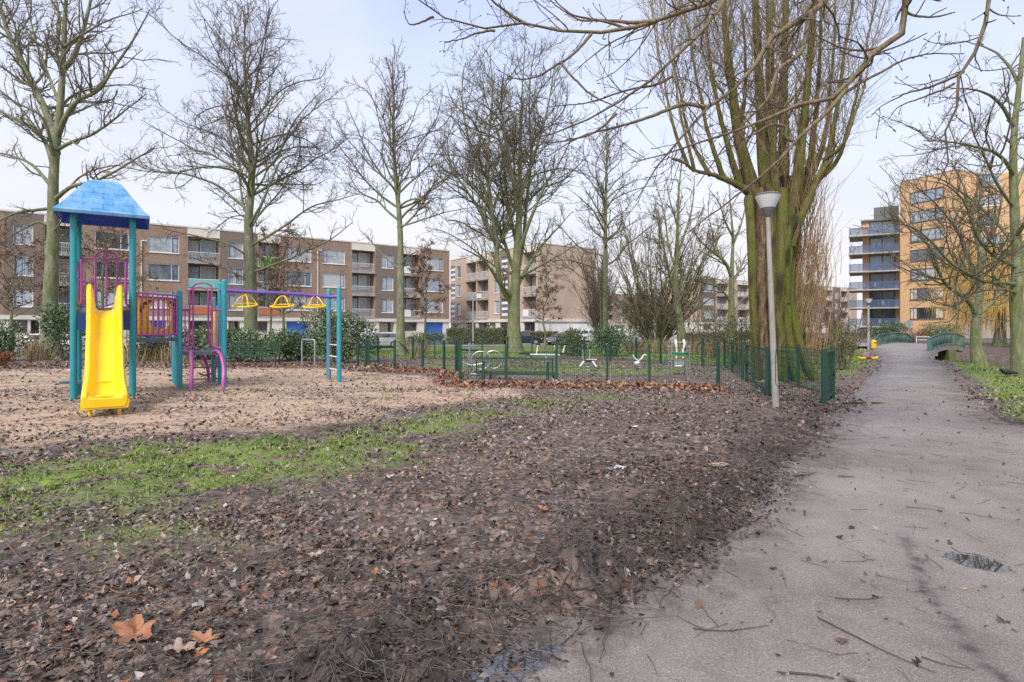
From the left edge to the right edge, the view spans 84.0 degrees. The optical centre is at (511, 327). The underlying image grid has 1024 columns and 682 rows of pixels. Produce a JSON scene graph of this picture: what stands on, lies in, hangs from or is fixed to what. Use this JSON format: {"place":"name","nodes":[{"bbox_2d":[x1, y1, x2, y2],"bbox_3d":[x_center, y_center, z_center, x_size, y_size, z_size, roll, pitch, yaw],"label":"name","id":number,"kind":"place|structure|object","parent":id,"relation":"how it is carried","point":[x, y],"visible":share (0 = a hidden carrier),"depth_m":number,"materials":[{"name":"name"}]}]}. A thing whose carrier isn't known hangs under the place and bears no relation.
{"place":"outdoors","nodes":[
{"label":"outdoors","id":0,"kind":"place"},
{"bbox_2d":[7,333,676,349],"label":"street","id":1,"kind":"structure","parent":0,"point":[672,337],"depth_m":72.38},
{"bbox_2d":[360,332,395,347],"bbox_3d":[-12.576,1.193,54.501,3.952,1.465,2.020,0,0,-14],"label":"parked car","id":2,"kind":"object","parent":1,"relation":"on","point":[388,337],"visible":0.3,"depth_m":53.86,"materials":[{"name":"silver metal"}]},
{"bbox_2d":[505,332,542,343],"bbox_3d":[1.256,1.193,62.999,4.152,1.465,2.020,0,0,-7],"label":"parked car","id":3,"kind":"object","parent":1,"relation":"on","point":[526,336],"visible":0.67,"depth_m":62.27,"materials":[{"name":"grey paint"}]},
{"bbox_2d":[20,335,863,361],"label":"dry grass","id":4,"kind":"structure","parent":0,"point":[40,353],"depth_m":27.05,"materials":[{"name":"plant"}]},
{"bbox_2d":[0,328,1023,681],"bbox_3d":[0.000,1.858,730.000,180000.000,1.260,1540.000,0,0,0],"label":"ground","id":5,"kind":"structure","parent":0,"point":[150,378],"depth_m":5.33,"materials":[{"name":"soil"}]},
{"bbox_2d":[0,319,32,360],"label":"evergreen shrub","id":6,"kind":"object","parent":5,"relation":"on","point":[12,343],"visible":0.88,"depth_m":24.40,"materials":[{"name":"green plant"}]},
{"bbox_2d":[0,217,69,344],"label":"young tree","id":7,"kind":"object","parent":5,"relation":"on","point":[10,286],"visible":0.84,"depth_m":36.17,"materials":[{"name":"brown plant"}]},
{"bbox_2d":[32,299,85,360],"bbox_3d":[-19.579,0.133,24.950,2.229,2.782,1.694,0,0,0],"label":"evergreen shrub","id":8,"kind":"object","parent":5,"relation":"on","point":[60,325],"visible":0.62,"depth_m":24.61,"materials":[{"name":"green plant"}]},
{"bbox_2d":[0,0,181,356],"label":"bare tree","id":9,"kind":"object","parent":5,"relation":"on","point":[54,130],"visible":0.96,"depth_m":27.84,"materials":[{"name":"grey plant"}]},
{"bbox_2d":[41,223,160,309],"bbox_3d":[-28.783,-3.619,40.572,6.399,11.060,7.156,0,0,-30],"label":"young tree","id":10,"kind":"object","parent":5,"relation":"on","point":[107,248],"visible":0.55,"depth_m":39.93,"materials":[{"name":"brown plant"}]},
{"bbox_2d":[107,614,156,643],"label":"maple leaf","id":11,"kind":"object","parent":5,"relation":"on","point":[125,629],"visible":0.9,"depth_m":2.69,"materials":[{"name":"plant"}]},
{"bbox_2d":[124,325,186,360],"bbox_3d":[-15.766,0.669,25.073,2.135,1.720,2.199,0,0,35],"label":"evergreen shrub","id":12,"kind":"object","parent":5,"relation":"on","point":[148,344],"visible":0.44,"depth_m":24.77,"materials":[{"name":"green plant"}]},
{"bbox_2d":[163,637,201,652],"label":"maple leaf","id":13,"kind":"object","parent":5,"relation":"on","point":[178,646],"visible":1,"depth_m":2.55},
{"bbox_2d":[52,179,340,416],"bbox_3d":[-7.510,-0.733,13.105,4.291,4.865,7.136,0,0,18],"label":"play structure","id":14,"kind":"object","parent":5,"relation":"on","point":[94,202],"visible":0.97,"depth_m":12.13,"materials":[{"name":"teal paint"}]},
{"bbox_2d":[171,325,227,359],"bbox_3d":[-14.236,0.687,26.029,2.835,1.685,1.912,0,0,0],"label":"evergreen shrub","id":15,"kind":"object","parent":5,"relation":"on","point":[200,347],"visible":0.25,"depth_m":25.67,"materials":[{"name":"green plant"}]},
{"bbox_2d":[0,360,410,370],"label":"leaf drift","id":16,"kind":"object","parent":5,"relation":"on","point":[140,365],"visible":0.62,"depth_m":21.08,"materials":[{"name":"plant"}]},
{"bbox_2d":[190,628,222,642],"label":"maple leaf","id":17,"kind":"object","parent":5,"relation":"on","point":[199,637],"visible":0.99,"depth_m":2.66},
{"bbox_2d":[0,209,449,348],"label":"brick flats","id":18,"kind":"structure","parent":5,"relation":"on","point":[362,276],"depth_m":62.19,"materials":[{"name":"brick"}]},
{"bbox_2d":[13,287,32,307],"bbox_3d":[-44.468,-2.725,51.747,1.490,1.850,0.220,0,0,-36],"label":"window","id":19,"kind":"structure","parent":18,"relation":"in","point":[28,296],"depth_m":51.87,"materials":[{"name":"glass"}]},
{"bbox_2d":[13,256,32,276],"bbox_3d":[-44.468,-5.555,51.747,1.490,1.850,0.220,0,0,-36],"label":"window","id":20,"kind":"structure","parent":18,"relation":"in","point":[21,267],"depth_m":51.75,"materials":[{"name":"glass"}]},
{"bbox_2d":[13,224,33,245],"bbox_3d":[-44.468,-8.385,51.747,1.490,1.850,0.220,0,0,-36],"label":"window","id":21,"kind":"structure","parent":18,"relation":"in","point":[15,238],"depth_m":51.80,"materials":[{"name":"glass"}]},
{"bbox_2d":[94,231,128,250],"bbox_3d":[-39.114,-8.445,55.646,2.810,1.770,0.220,0,0,-36],"label":"window","id":22,"kind":"structure","parent":18,"relation":"in","point":[124,248],"depth_m":55.82,"materials":[{"name":"glass"}]},
{"bbox_2d":[96,289,128,307],"bbox_3d":[-39.114,-2.785,55.646,2.810,1.770,0.220,0,0,-36],"label":"window","id":23,"kind":"structure","parent":18,"relation":"in","point":[110,299],"depth_m":55.59,"materials":[{"name":"glass"}]},
{"bbox_2d":[96,260,128,279],"bbox_3d":[-39.114,-5.615,55.646,2.810,1.770,0.220,0,0,-36],"label":"window","id":24,"kind":"structure","parent":18,"relation":"in","point":[109,269],"depth_m":55.65,"materials":[{"name":"glass"}]},
{"bbox_2d":[147,235,178,253],"bbox_3d":[-35.639,-8.445,58.178,2.857,1.770,0.220,0,0,-36],"label":"window","id":25,"kind":"structure","parent":18,"relation":"in","point":[154,245],"depth_m":58.20,"materials":[{"name":"glass"}]},
{"bbox_2d":[147,263,179,281],"bbox_3d":[-35.639,-5.615,58.178,2.857,1.770,0.220,0,0,-36],"label":"window","id":26,"kind":"structure","parent":18,"relation":"in","point":[165,272],"depth_m":58.24,"materials":[{"name":"glass"}]},
{"bbox_2d":[200,266,215,279],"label":"window","id":27,"kind":"structure","parent":18,"relation":"in","point":[205,272],"depth_m":61.64,"materials":[{"name":"glass"}]},
{"bbox_2d":[200,240,215,256],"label":"window","id":28,"kind":"structure","parent":18,"relation":"in","point":[208,246],"depth_m":61.68,"materials":[{"name":"glass"}]},
{"bbox_2d":[228,268,242,284],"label":"window","id":29,"kind":"structure","parent":18,"relation":"in","point":[240,270],"depth_m":62.18,"materials":[{"name":"glass"}]},
{"bbox_2d":[228,242,242,258],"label":"window","id":30,"kind":"structure","parent":18,"relation":"in","point":[233,253],"depth_m":62.18,"materials":[{"name":"glass"}]},
{"bbox_2d":[228,294,243,310],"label":"window","id":31,"kind":"structure","parent":18,"relation":"in","point":[232,298],"depth_m":62.09,"materials":[{"name":"glass"}]},
{"bbox_2d":[286,295,310,310],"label":"window","id":32,"kind":"structure","parent":18,"relation":"in","point":[304,299],"depth_m":66.23,"materials":[{"name":"glass"}]},
{"bbox_2d":[286,271,311,286],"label":"window","id":33,"kind":"structure","parent":18,"relation":"in","point":[305,281],"depth_m":66.36,"materials":[{"name":"glass"}]},
{"bbox_2d":[286,246,311,262],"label":"window","id":34,"kind":"structure","parent":18,"relation":"in","point":[308,255],"depth_m":66.23,"materials":[{"name":"glass"}]},
{"bbox_2d":[322,273,344,287],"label":"window","id":35,"kind":"structure","parent":18,"relation":"in","point":[329,280],"depth_m":68.50,"materials":[{"name":"glass"}]},
{"bbox_2d":[322,249,344,264],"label":"window","id":36,"kind":"structure","parent":18,"relation":"in","point":[339,259],"depth_m":68.58,"materials":[{"name":"glass"}]},
{"bbox_2d":[381,298,392,312],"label":"window","id":37,"kind":"structure","parent":18,"relation":"in","point":[386,304],"depth_m":72.63,"materials":[{"name":"glass"}]},
{"bbox_2d":[381,276,392,290],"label":"window","id":38,"kind":"structure","parent":18,"relation":"in","point":[386,282],"depth_m":72.52,"materials":[{"name":"glass"}]},
{"bbox_2d":[426,322,441,341],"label":"garage door","id":39,"kind":"structure","parent":18,"relation":"in","point":[433,327],"depth_m":76.75,"materials":[{"name":"blue paint"}]},
{"bbox_2d":[424,257,443,271],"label":"window","id":40,"kind":"structure","parent":18,"relation":"in","point":[437,263],"depth_m":76.79,"materials":[{"name":"glass"}]},
{"bbox_2d":[99,0,373,352],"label":"bare tree","id":41,"kind":"object","parent":5,"relation":"on","point":[243,128],"visible":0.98,"depth_m":33.70,"materials":[{"name":"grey plant"}]},
{"bbox_2d":[190,325,283,361],"bbox_3d":[-11.533,0.708,24.330,3.834,1.643,2.834,0,0,0],"label":"evergreen shrub","id":42,"kind":"object","parent":5,"relation":"on","point":[244,336],"visible":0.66,"depth_m":23.86,"materials":[{"name":"green plant"}]},
{"bbox_2d":[227,342,281,364],"bbox_3d":[-9.674,1.020,21.235,1.960,0.904,0.570,0,0,-3],"label":"slatted bench","id":43,"kind":"object","parent":5,"relation":"on","point":[231,349],"visible":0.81,"depth_m":21.43,"materials":[{"name":"wood"}]},
{"bbox_2d":[228,225,294,331],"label":"young tree","id":44,"kind":"object","parent":5,"relation":"on","point":[269,277],"visible":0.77,"depth_m":40.95,"materials":[{"name":"brown plant"}]},
{"bbox_2d":[259,220,322,350],"bbox_3d":[-18.095,-3.228,45.172,4.655,10.583,4.447,0,0,38],"label":"young tree","id":45,"kind":"object","parent":5,"relation":"on","point":[285,240],"visible":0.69,"depth_m":44.97,"materials":[{"name":"brown plant"}]},
{"bbox_2d":[262,327,325,360],"bbox_3d":[-9.430,0.760,25.082,3.095,1.587,2.125,0,0,-16],"label":"evergreen shrub","id":46,"kind":"object","parent":5,"relation":"on","point":[291,343],"visible":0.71,"depth_m":24.68,"materials":[{"name":"green plant"}]},
{"bbox_2d":[297,308,382,362],"bbox_3d":[-7.250,0.285,23.490,3.601,2.482,2.354,0,0,0],"label":"evergreen shrub","id":47,"kind":"object","parent":5,"relation":"on","point":[346,338],"visible":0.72,"depth_m":23.45,"materials":[{"name":"green plant"}]},
{"bbox_2d":[312,37,480,354],"bbox_3d":[-5.976,-6.852,30.631,8.875,16.942,8.110,0,0,0],"label":"bare tree","id":48,"kind":"object","parent":5,"relation":"on","point":[399,266],"visible":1,"depth_m":30.30,"materials":[{"name":"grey plant"}]},
{"bbox_2d":[356,339,456,370],"bbox_3d":[-3.429,1.030,18.997,4.178,1.224,0.651,0,0,28],"label":"fence","id":49,"kind":"object","parent":5,"relation":"on","point":[366,356],"visible":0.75,"depth_m":19.09,"materials":[{"name":"metal"}]},
{"bbox_2d":[404,238,451,345],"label":"young tree","id":50,"kind":"object","parent":5,"relation":"on","point":[426,279],"visible":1,"depth_m":43.86,"materials":[{"name":"brown plant"}]},
{"bbox_2d":[405,331,452,345],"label":"hedge bush","id":51,"kind":"object","parent":5,"relation":"on","point":[437,335],"visible":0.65,"depth_m":59.88,"materials":[{"name":"green plant"}]},
{"bbox_2d":[446,327,506,344],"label":"clipped hedge","id":52,"kind":"object","parent":5,"relation":"on","point":[494,335],"visible":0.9,"depth_m":63.87,"materials":[{"name":"green plant"}]},
{"bbox_2d":[463,342,502,375],"bbox_3d":[-0.915,1.007,17.335,1.301,1.142,0.414,0,0,0],"label":"cross trainer","id":53,"kind":"object","parent":5,"relation":"on","point":[469,345],"visible":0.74,"depth_m":17.25,"materials":[{"name":"metal"}]},
{"bbox_2d":[409,4,604,353],"bbox_3d":[-0.459,-9.024,33.258,12.516,21.403,11.832,0,0,0],"label":"bare tree","id":54,"kind":"object","parent":5,"relation":"on","point":[520,204],"visible":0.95,"depth_m":32.57,"materials":[{"name":"brown plant"}]},
{"bbox_2d":[196,439,818,681],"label":"mud clods","id":55,"kind":"object","parent":5,"relation":"on","point":[284,667],"visible":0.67,"depth_m":2.66,"materials":[{"name":"soil"}]},
{"bbox_2d":[0,352,1023,681],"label":"fallen leaves","id":56,"kind":"object","parent":5,"relation":"on","point":[388,546],"visible":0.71,"depth_m":4.32,"materials":[{"name":"brown plant"}]},
{"bbox_2d":[0,348,1023,582],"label":"grass","id":57,"kind":"structure","parent":5,"relation":"on","point":[162,457],"depth_m":6.58,"materials":[{"name":"plant"}]},
{"bbox_2d":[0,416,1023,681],"bbox_3d":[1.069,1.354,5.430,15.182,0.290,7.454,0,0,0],"label":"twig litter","id":58,"kind":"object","parent":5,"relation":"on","point":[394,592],"visible":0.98,"depth_m":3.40,"materials":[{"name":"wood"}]},
{"bbox_2d":[475,357,554,380],"bbox_3d":[0.103,1.186,15.886,2.194,0.688,0.519,0,0,13],"label":"bench","id":59,"kind":"object","parent":5,"relation":"on","point":[547,371],"visible":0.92,"depth_m":15.70,"materials":[{"name":"wood"}]},
{"bbox_2d":[449,242,595,341],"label":"brick flats","id":60,"kind":"structure","parent":5,"relation":"on","point":[491,303],"depth_m":74.97,"materials":[{"name":"brick"}]},
{"bbox_2d":[348,365,736,393],"bbox_3d":[-0.788,1.367,15.508,12.665,0.261,3.852,0,0,36],"label":"leaf drift","id":61,"kind":"object","parent":5,"relation":"on","point":[448,378],"visible":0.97,"depth_m":13.92,"materials":[{"name":"plant"}]},
{"bbox_2d":[522,254,564,349],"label":"young tree","id":62,"kind":"object","parent":5,"relation":"on","point":[546,294],"visible":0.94,"depth_m":49.91,"materials":[{"name":"brown plant"}]},
{"bbox_2d":[358,336,743,379],"bbox_3d":[1.172,1.029,22.325,14.087,1.225,9.023,0,0,18],"label":"fence","id":63,"kind":"object","parent":5,"relation":"on","point":[725,352],"visible":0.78,"depth_m":23.54,"materials":[{"name":"metal"}]},
{"bbox_2d":[554,326,594,355],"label":"evergreen shrub","id":64,"kind":"object","parent":5,"relation":"on","point":[577,341],"visible":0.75,"depth_m":28.83,"materials":[{"name":"green plant"}]},
{"bbox_2d":[545,232,625,337],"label":"multistem tree","id":65,"kind":"object","parent":5,"relation":"on","point":[593,308],"visible":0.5,"depth_m":65.63,"materials":[{"name":"brown plant"}]},
{"bbox_2d":[459,344,719,386],"bbox_3d":[1.786,1.035,14.113,6.354,1.237,0.413,0,0,12],"label":"fence","id":66,"kind":"object","parent":5,"relation":"on","point":[461,366],"visible":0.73,"depth_m":14.25,"materials":[{"name":"metal"}]},
{"bbox_2d":[526,110,670,350],"bbox_3d":[6.571,-7.339,43.197,11.313,18.879,8.135,0,0,-21],"label":"bare tree","id":67,"kind":"object","parent":5,"relation":"on","point":[604,320],"visible":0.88,"depth_m":43.81,"materials":[{"name":"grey plant"}]},
{"bbox_2d":[587,323,637,356],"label":"evergreen shrub","id":68,"kind":"object","parent":5,"relation":"on","point":[605,333],"visible":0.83,"depth_m":28.30,"materials":[{"name":"green plant"}]},
{"bbox_2d":[608,293,659,332],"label":"brick flats","id":69,"kind":"structure","parent":5,"relation":"on","point":[614,321],"depth_m":178.93,"materials":[{"name":"brick"}]},
{"bbox_2d":[546,182,747,344],"bbox_3d":[10.578,-4.005,39.473,14.175,11.932,13.437,0,0,-37],"label":"multistem tree","id":70,"kind":"object","parent":5,"relation":"on","point":[662,329],"visible":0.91,"depth_m":38.63,"materials":[{"name":"brown plant"}]},
{"bbox_2d":[668,339,689,374],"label":"training tower","id":71,"kind":"structure","parent":5,"relation":"on","point":[681,361],"depth_m":17.39,"materials":[{"name":"metal"}]},
{"bbox_2d":[662,296,709,352],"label":"bare sapling","id":72,"kind":"object","parent":5,"relation":"on","point":[681,337],"visible":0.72,"depth_m":29.77,"materials":[{"name":"brown plant"}]},
{"bbox_2d":[635,154,741,341],"bbox_3d":[11.443,-5.024,38.173,6.803,13.860,4.319,0,0,0],"label":"bare tree","id":73,"kind":"object","parent":5,"relation":"on","point":[675,286],"visible":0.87,"depth_m":37.88,"materials":[{"name":"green plant"}]},
{"bbox_2d":[403,0,1020,251],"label":"overhanging tree","id":74,"kind":"object","parent":5,"relation":"on","point":[837,96],"visible":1,"depth_m":6.00,"materials":[{"name":"brown plant"}]},
{"bbox_2d":[678,303,748,357],"bbox_3d":[9.548,0.173,26.958,3.378,2.702,2.301,0,0,0],"label":"green shrub","id":75,"kind":"object","parent":5,"relation":"on","point":[709,331],"visible":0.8,"depth_m":26.75,"materials":[{"name":"grey plant"}]},
{"bbox_2d":[671,173,756,343],"bbox_3d":[16.310,-4.990,43.856,10.620,15.111,3.856,0,0,-20],"label":"bare tree","id":76,"kind":"object","parent":5,"relation":"on","point":[731,302],"visible":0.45,"depth_m":43.83,"materials":[{"name":"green plant"}]},
{"bbox_2d":[710,307,750,364],"bbox_3d":[8.710,0.329,22.016,1.945,2.386,1.621,0,0,0],"label":"green shrub","id":77,"kind":"object","parent":5,"relation":"on","point":[746,332],"visible":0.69,"depth_m":21.98,"materials":[{"name":"grey plant"}]},
{"bbox_2d":[580,0,908,381],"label":"poplar tree","id":78,"kind":"object","parent":5,"relation":"on","point":[797,188],"visible":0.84,"depth_m":15.59,"materials":[{"name":"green plant"}]},
{"bbox_2d":[662,278,857,335],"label":"brick flats","id":79,"kind":"structure","parent":5,"relation":"on","point":[744,304],"depth_m":127.33,"materials":[{"name":"brick"}]},
{"bbox_2d":[754,191,781,407],"bbox_3d":[4.722,-0.390,10.500,0.465,4.180,0.465,0,0,0],"label":"street lamp","id":80,"kind":"object","parent":5,"relation":"on","point":[767,201],"visible":0.99,"depth_m":10.46,"materials":[{"name":"grey metal"}]},
{"bbox_2d":[716,346,821,402],"bbox_3d":[5.420,1.034,12.140,0.069,1.239,2.680,0,0,-27],"label":"fence","id":81,"kind":"object","parent":5,"relation":"on","point":[769,373],"visible":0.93,"depth_m":12.19,"materials":[{"name":"metal"}]},
{"bbox_2d":[745,343,767,395],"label":"fence gate","id":82,"kind":"structure","parent":81,"relation":"attached to","point":[747,362],"depth_m":14.10,"materials":[{"name":"green metal"}]},
{"bbox_2d":[822,348,835,403],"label":"fence gate","id":83,"kind":"structure","parent":81,"relation":"attached to","point":[828,373],"depth_m":11.34,"materials":[{"name":"green metal"}]},
{"bbox_2d":[780,345,830,396],"bbox_3d":[6.979,1.040,13.780,0.132,1.232,3.766,0,0,9],"label":"fence","id":84,"kind":"object","parent":5,"relation":"on","point":[797,348],"visible":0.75,"depth_m":13.77,"materials":[{"name":"metal"}]},
{"bbox_2d":[807,333,856,363],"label":"green shrub","id":85,"kind":"object","parent":5,"relation":"on","point":[832,341],"visible":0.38,"depth_m":21.84,"materials":[{"name":"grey plant"}]},
{"bbox_2d":[816,283,853,330],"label":"distant tree","id":86,"kind":"object","parent":5,"relation":"on","point":[835,318],"visible":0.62,"depth_m":124.89,"materials":[{"name":"brown plant"}]},
{"bbox_2d":[824,319,861,369],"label":"green shrub","id":87,"kind":"object","parent":5,"relation":"on","point":[842,361],"visible":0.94,"depth_m":19.45,"materials":[{"name":"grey plant"}]},
{"bbox_2d":[831,306,871,355],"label":"bare sapling","id":88,"kind":"object","parent":5,"relation":"on","point":[865,330],"visible":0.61,"depth_m":25.85,"materials":[{"name":"brown plant"}]},
{"bbox_2d":[849,205,899,336],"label":"balcony wing","id":89,"kind":"structure","parent":5,"relation":"on","point":[876,269],"depth_m":88.18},
{"bbox_2d":[869,291,894,306],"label":"window","id":90,"kind":"structure","parent":89,"relation":"in","point":[885,296],"depth_m":88.19,"materials":[{"name":"glass"}]},
{"bbox_2d":[869,272,894,288],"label":"window","id":91,"kind":"structure","parent":89,"relation":"in","point":[873,277],"depth_m":88.29,"materials":[{"name":"glass"}]},
{"bbox_2d":[869,254,894,270],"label":"window","id":92,"kind":"structure","parent":89,"relation":"in","point":[881,259],"depth_m":88.36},
{"bbox_2d":[869,236,894,252],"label":"window","id":93,"kind":"structure","parent":89,"relation":"in","point":[871,248],"depth_m":88.29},
{"bbox_2d":[869,220,894,233],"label":"window","id":94,"kind":"structure","parent":89,"relation":"in","point":[873,224],"depth_m":88.36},
{"bbox_2d":[870,309,894,325],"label":"window","id":95,"kind":"structure","parent":89,"relation":"in","point":[874,313],"depth_m":88.27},
{"bbox_2d":[854,321,912,340],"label":"round bush","id":96,"kind":"object","parent":5,"relation":"on","point":[893,328],"visible":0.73,"depth_m":57.45,"materials":[{"name":"green plant"}]},
{"bbox_2d":[870,332,964,360],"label":"foot bridge","id":97,"kind":"structure","parent":5,"relation":"on","point":[935,343],"depth_m":34.18,"materials":[{"name":"metal"}]},
{"bbox_2d":[914,321,943,340],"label":"round bush","id":98,"kind":"object","parent":5,"relation":"on","point":[930,327],"visible":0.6,"depth_m":55.74,"materials":[{"name":"plant"}]},
{"bbox_2d":[850,21,1023,375],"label":"bare tree","id":99,"kind":"object","parent":5,"relation":"on","point":[1013,236],"visible":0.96,"depth_m":16.34,"materials":[{"name":"brown plant"}]},
{"bbox_2d":[851,131,1023,365],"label":"bare tree","id":100,"kind":"object","parent":5,"relation":"on","point":[977,354],"visible":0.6,"depth_m":21.44,"materials":[{"name":"brown plant"}]},
{"bbox_2d":[900,169,981,336],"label":"orange apartments","id":101,"kind":"structure","parent":5,"relation":"on","point":[907,298],"depth_m":82.12,"materials":[{"name":"brick"}]},
{"bbox_2d":[909,307,943,319],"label":"window","id":102,"kind":"structure","parent":101,"relation":"in","point":[921,312],"depth_m":81.74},
{"bbox_2d":[909,186,943,204],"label":"window","id":103,"kind":"structure","parent":101,"relation":"in","point":[930,195],"depth_m":81.48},
{"bbox_2d":[910,247,943,261],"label":"window","id":104,"kind":"structure","parent":101,"relation":"in","point":[922,251],"depth_m":82.48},
{"bbox_2d":[910,206,943,222],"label":"window","id":105,"kind":"structure","parent":101,"relation":"in","point":[916,217],"depth_m":81.86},
{"bbox_2d":[910,227,944,242],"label":"window","id":106,"kind":"structure","parent":101,"relation":"in","point":[932,231],"depth_m":81.36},
{"bbox_2d":[924,235,1023,346],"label":"willow tree","id":107,"kind":"object","parent":5,"relation":"on","point":[999,313],"visible":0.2,"depth_m":39.81,"materials":[{"name":"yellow plant"}]},
{"bbox_2d":[960,171,1023,337],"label":"orange apartments","id":108,"kind":"structure","parent":5,"relation":"on","point":[1021,201],"depth_m":77.09,"materials":[{"name":"brick"}]},
{"bbox_2d":[0,0,1023,327],"label":"sky","id":109,"kind":"structure","parent":0,"point":[349,31],"materials":[{"name":"white"}]},
{"bbox_2d":[459,348,1023,681],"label":"path","id":110,"kind":"structure","parent":0,"point":[993,651],"depth_m":3.41,"materials":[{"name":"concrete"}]},
{"bbox_2d":[640,405,1023,681],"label":"path twig litter","id":111,"kind":"object","parent":110,"relation":"on","point":[879,539],"visible":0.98,"depth_m":3.71,"materials":[{"name":"wood"}]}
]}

